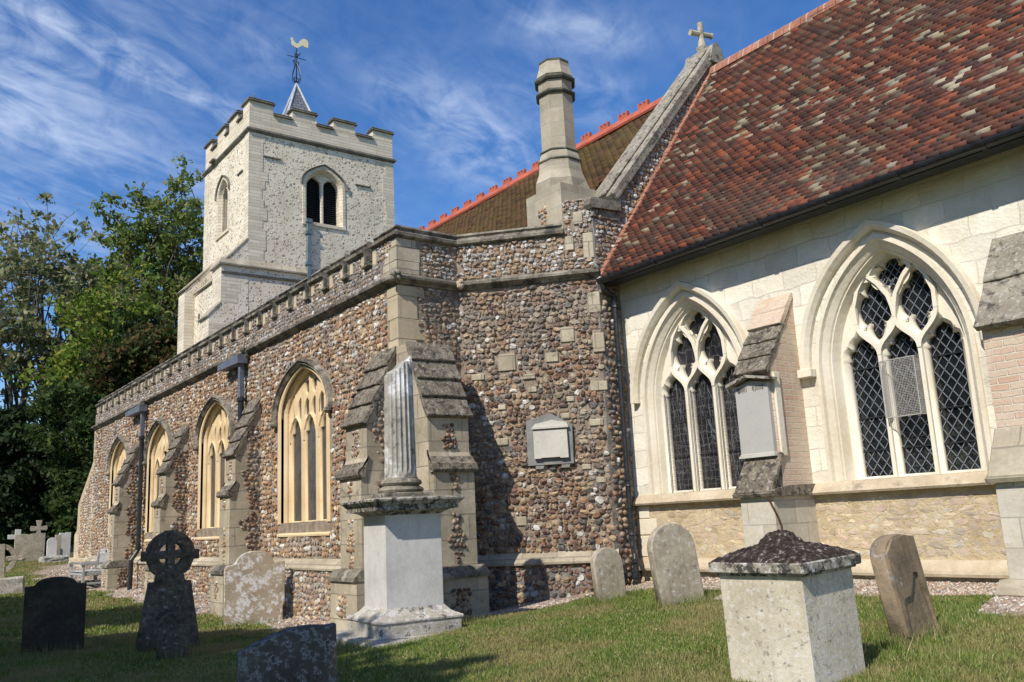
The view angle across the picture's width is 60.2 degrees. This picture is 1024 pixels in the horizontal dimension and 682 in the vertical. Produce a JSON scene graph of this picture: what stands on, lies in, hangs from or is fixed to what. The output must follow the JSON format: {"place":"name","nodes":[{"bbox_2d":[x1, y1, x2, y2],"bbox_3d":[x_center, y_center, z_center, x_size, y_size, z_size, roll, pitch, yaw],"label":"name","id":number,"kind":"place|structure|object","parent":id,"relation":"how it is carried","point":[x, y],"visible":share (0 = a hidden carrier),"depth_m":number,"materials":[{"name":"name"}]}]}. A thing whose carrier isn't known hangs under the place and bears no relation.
{"place":"outdoors","nodes":[
{"label":"outdoors","id":0,"kind":"place"},
{"bbox_2d":[0,0,829,423],"label":"sky","id":1,"kind":"structure","parent":0,"point":[96,96],"materials":[{"name":"blue"}]},
{"bbox_2d":[0,555,1023,681],"bbox_3d":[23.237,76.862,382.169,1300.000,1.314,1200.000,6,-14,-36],"label":"ground","id":2,"kind":"structure","parent":0,"point":[980,639],"depth_m":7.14,"materials":[{"name":"green plant"}]},
{"bbox_2d":[0,544,25,594],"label":"ringed cross","id":3,"kind":"object","parent":2,"relation":"on","point":[12,584],"visible":0.84,"depth_m":23.07,"materials":[{"name":"grey stone"}]},
{"bbox_2d":[7,529,27,541],"bbox_3d":[-17.812,7.434,31.801,0.640,1.269,0.120,4,-13,-30],"label":"stone cross","id":4,"kind":"object","parent":2,"relation":"on","point":[18,531],"visible":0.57,"depth_m":31.80,"materials":[{"name":"stone"}]},
{"bbox_2d":[0,401,53,555],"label":"yew tree","id":5,"kind":"object","parent":2,"relation":"on","point":[21,474],"visible":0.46,"depth_m":37.51,"materials":[{"name":"green plant"}]},
{"bbox_2d":[14,533,45,561],"bbox_3d":[-17.131,7.415,31.366,0.958,1.130,0.120,4,-13,-30],"label":"headstone","id":6,"kind":"object","parent":2,"relation":"on","point":[30,547],"visible":0.78,"depth_m":31.34,"materials":[{"name":"grey stone"}]},
{"bbox_2d":[0,420,71,555],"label":"yew tree","id":7,"kind":"object","parent":2,"relation":"on","point":[13,523],"visible":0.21,"depth_m":37.36,"materials":[{"name":"green plant"}]},
{"bbox_2d":[30,520,47,533],"bbox_3d":[-18.307,7.732,34.137,0.608,1.578,0.120,4,-13,-30],"label":"stone cross","id":8,"kind":"object","parent":2,"relation":"on","point":[38,527],"visible":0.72,"depth_m":34.19,"materials":[{"name":"grey stone"}]},
{"bbox_2d":[0,232,84,420],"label":"tall tree","id":9,"kind":"object","parent":2,"relation":"on","point":[29,329],"visible":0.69,"depth_m":44.14,"materials":[{"name":"green plant"}]},
{"bbox_2d":[18,439,68,536],"bbox_3d":[-20.024,6.988,39.605,4.499,5.694,4.633,6,-14,-36],"label":"yew tree","id":10,"kind":"object","parent":2,"relation":"on","point":[48,523],"visible":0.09,"depth_m":37.56,"materials":[{"name":"green plant"}]},
{"bbox_2d":[46,538,56,555],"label":"headstone","id":11,"kind":"object","parent":2,"relation":"on","point":[51,549],"visible":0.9,"depth_m":31.04,"materials":[{"name":"stone"}]},
{"bbox_2d":[39,555,67,562],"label":"grave kerb","id":12,"kind":"structure","parent":2,"relation":"on","point":[53,559],"depth_m":30.62,"materials":[{"name":"grey stone"}]},
{"bbox_2d":[21,576,86,652],"bbox_3d":[-6.283,3.813,12.133,0.762,1.120,0.120,3,-13,-26],"label":"headstone","id":13,"kind":"object","parent":2,"relation":"on","point":[54,609],"visible":0.92,"depth_m":12.09,"materials":[{"name":"black stone"}]},
{"bbox_2d":[55,534,60,555],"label":"headstone","id":14,"kind":"object","parent":2,"relation":"on","point":[58,537],"visible":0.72,"depth_m":31.68,"materials":[{"name":"grey stone"}]},
{"bbox_2d":[13,376,109,554],"bbox_3d":[-17.710,5.399,36.995,4.890,7.564,4.709,-2,-11,-2],"label":"leafy tree","id":15,"kind":"object","parent":2,"relation":"on","point":[69,471],"visible":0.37,"depth_m":35.83,"materials":[{"name":"green plant"}]},
{"bbox_2d":[59,532,70,557],"bbox_3d":[-16.325,7.557,32.219,0.384,1.127,0.200,4,-13,-30],"label":"headstone","id":16,"kind":"object","parent":2,"relation":"on","point":[65,543],"visible":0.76,"depth_m":32.18,"materials":[{"name":"stone"}]},
{"bbox_2d":[0,192,144,438],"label":"tall tree","id":17,"kind":"object","parent":2,"relation":"on","point":[72,263],"visible":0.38,"depth_m":47.45,"materials":[{"name":"green plant"}]},
{"bbox_2d":[4,252,163,406],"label":"yellowish tree","id":18,"kind":"object","parent":2,"relation":"on","point":[68,361],"visible":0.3,"depth_m":42.63,"materials":[{"name":"green plant"}]},
{"bbox_2d":[68,548,107,584],"bbox_3d":[-11.521,6.212,24.169,0.865,1.000,1.680,6,-14,-36],"label":"wooden bench","id":19,"kind":"object","parent":2,"relation":"on","point":[102,555],"visible":0.6,"depth_m":24.41,"materials":[{"name":"grey wood"}]},
{"bbox_2d":[63,319,177,399],"bbox_3d":[-16.417,4.085,40.109,7.574,11.279,6.362,6,-14,-36],"label":"rusty tree","id":20,"kind":"object","parent":2,"relation":"on","point":[137,354],"visible":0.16,"depth_m":38.46,"materials":[{"name":"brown plant"}]},
{"bbox_2d":[44,152,204,347],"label":"broad tree","id":21,"kind":"object","parent":2,"relation":"on","point":[163,246],"visible":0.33,"depth_m":53.76,"materials":[{"name":"green plant"}]},
{"bbox_2d":[135,530,200,652],"bbox_3d":[-4.525,3.339,11.667,0.849,1.645,0.145,4,-14,-32],"label":"wheel cross","id":22,"kind":"object","parent":2,"relation":"on","point":[169,589],"visible":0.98,"depth_m":11.64,"materials":[{"name":"grey stone"}]},
{"bbox_2d":[156,612,189,659],"bbox_3d":[-4.033,3.572,10.508,0.361,0.670,0.100,5,-14,-30],"label":"headstone","id":23,"kind":"object","parent":2,"relation":"on","point":[173,631],"visible":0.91,"depth_m":10.48,"materials":[{"name":"grey stone"}]},
{"bbox_2d":[223,551,284,625],"bbox_3d":[-4.247,4.138,14.575,0.969,1.325,0.110,2,-13,-24],"label":"headstone","id":24,"kind":"object","parent":2,"relation":"on","point":[254,585],"visible":0.91,"depth_m":14.53,"materials":[{"name":"grey stone"}]},
{"bbox_2d":[237,622,337,681],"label":"headstone","id":25,"kind":"object","parent":2,"relation":"on","point":[304,653],"visible":1,"depth_m":5.24,"materials":[{"name":"grey stone"}]},
{"bbox_2d":[336,355,464,649],"bbox_3d":[-1.323,1.905,10.349,1.378,3.563,1.682,4,-13,-29],"label":"column monument","id":26,"kind":"object","parent":2,"relation":"on","point":[401,512],"depth_m":10.02,"materials":[{"name":"stone"}]},
{"bbox_2d":[22,564,1023,649],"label":"gravel path","id":27,"kind":"structure","parent":2,"relation":"on","point":[55,567],"depth_m":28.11,"materials":[{"name":"beige gravel"}]},
{"bbox_2d":[69,0,1023,630],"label":"church","id":28,"kind":"structure","parent":2,"relation":"on","point":[817,212],"depth_m":12.71,"materials":[{"name":"stone"}]},
{"bbox_2d":[105,435,129,542],"bbox_3d":[-11.299,4.257,25.539,0.370,3.072,2.460,6,-14,-36],"label":"window","id":29,"kind":"structure","parent":28,"relation":"in","point":[122,453],"depth_m":26.23,"materials":[{"name":"stone"}]},
{"bbox_2d":[142,418,172,541],"bbox_3d":[-8.869,3.488,22.328,0.370,3.072,2.460,6,-14,-36],"label":"window","id":30,"kind":"structure","parent":28,"relation":"in","point":[163,439],"depth_m":22.98,"materials":[{"name":"stone"}]},
{"bbox_2d":[192,395,234,539],"bbox_3d":[-6.308,2.679,18.944,0.370,3.072,2.460,6,-14,-36],"label":"window","id":31,"kind":"structure","parent":28,"relation":"in","point":[220,426],"depth_m":19.46,"materials":[{"name":"stone"}]},
{"bbox_2d":[214,175,229,241],"bbox_3d":[-9.704,-4.588,30.038,0.400,2.215,1.380,6,-14,-36],"label":"belfry window","id":32,"kind":"structure","parent":28,"relation":"in","point":[221,197],"depth_m":30.33,"materials":[{"name":"grey stone"}]},
{"bbox_2d":[270,358,332,536],"bbox_3d":[-3.576,1.814,15.333,0.370,3.072,2.460,6,-14,-36],"label":"window","id":33,"kind":"structure","parent":28,"relation":"in","point":[309,403],"depth_m":15.57,"materials":[{"name":"stone"}]},
{"bbox_2d":[300,164,346,230],"bbox_3d":[-6.408,-4.826,29.747,1.680,2.245,0.550,6,-14,-36],"label":"belfry window","id":34,"kind":"structure","parent":28,"relation":"in","point":[323,191],"depth_m":29.84,"materials":[{"name":"grey stone"}]},
{"bbox_2d":[526,413,573,468],"bbox_3d":[0.554,1.453,12.893,0.680,0.805,0.160,-5,-12,11],"label":"wall tablet","id":35,"kind":"object","parent":28,"relation":"attached to","point":[549,438],"depth_m":12.83,"materials":[{"name":"stone"}]},
{"bbox_2d":[630,281,746,494],"bbox_3d":[2.601,0.627,12.248,0.540,2.978,2.240,6,-14,-36],"label":"window","id":36,"kind":"structure","parent":28,"relation":"in","point":[692,438],"depth_m":12.46,"materials":[{"name":"stone"}]},
{"bbox_2d":[725,375,778,458],"bbox_3d":[2.875,0.888,10.491,0.170,0.985,0.640,6,-14,-36],"label":"wall tablet","id":37,"kind":"object","parent":28,"relation":"attached to","point":[756,422],"depth_m":10.48,"materials":[{"name":"stone"}]},
{"bbox_2d":[797,219,992,481],"bbox_3d":[4.341,0.082,9.974,0.590,2.978,2.270,6,-14,-36],"label":"window","id":38,"kind":"structure","parent":28,"relation":"in","point":[898,371],"depth_m":10.05,"materials":[{"name":"stone"}]},
{"bbox_2d":[441,611,712,680],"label":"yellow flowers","id":39,"kind":"object","parent":2,"relation":"on","point":[575,634],"visible":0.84,"depth_m":8.41,"materials":[{"name":"yellow plant"}]},
{"bbox_2d":[590,547,626,601],"bbox_3d":[1.196,2.952,10.937,0.421,0.773,0.100,1,-15,-27],"label":"headstone","id":40,"kind":"object","parent":2,"relation":"on","point":[607,571],"visible":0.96,"depth_m":10.90,"materials":[{"name":"grey stone"}]},
{"bbox_2d":[647,523,704,607],"bbox_3d":[1.841,2.576,9.964,0.584,1.026,0.110,-3,-14,-25],"label":"headstone","id":41,"kind":"object","parent":2,"relation":"on","point":[673,562],"visible":0.91,"depth_m":9.92,"materials":[{"name":"grey stone"}]},
{"bbox_2d":[353,606,1008,681],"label":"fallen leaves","id":42,"kind":"object","parent":2,"relation":"on","point":[605,644],"visible":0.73,"depth_m":7.46,"materials":[{"name":"brown plant"}]},
{"bbox_2d":[708,496,865,681],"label":"pedestal tomb","id":43,"kind":"object","parent":2,"relation":"on","point":[790,607],"visible":1,"depth_m":6.03,"materials":[{"name":"stone"}]},
{"bbox_2d":[870,534,939,643],"bbox_3d":[3.116,2.013,7.006,0.497,0.946,0.152,-2,-14,-41],"label":"headstone","id":44,"kind":"object","parent":2,"relation":"on","point":[905,597],"visible":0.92,"depth_m":6.92,"materials":[{"name":"brown stone"}]}
]}

